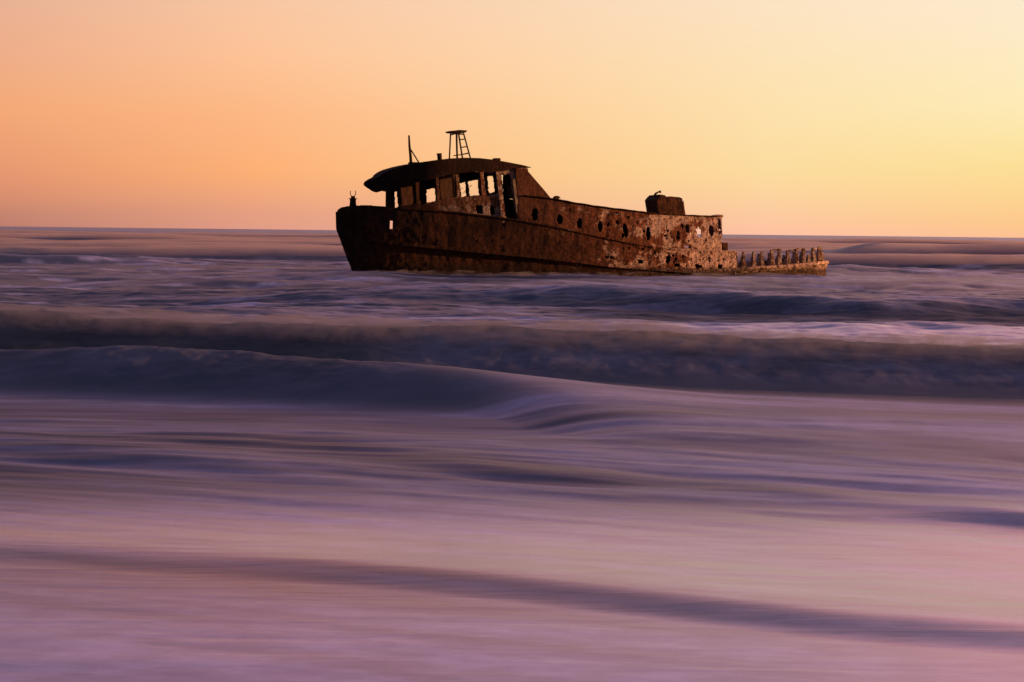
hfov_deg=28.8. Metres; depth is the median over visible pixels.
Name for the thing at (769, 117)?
sky
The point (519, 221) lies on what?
shipwreck
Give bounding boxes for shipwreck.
[336,130,828,275]
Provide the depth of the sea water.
15.12 m
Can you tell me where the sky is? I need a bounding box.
[0,0,1023,237]
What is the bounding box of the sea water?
[0,226,1023,681]

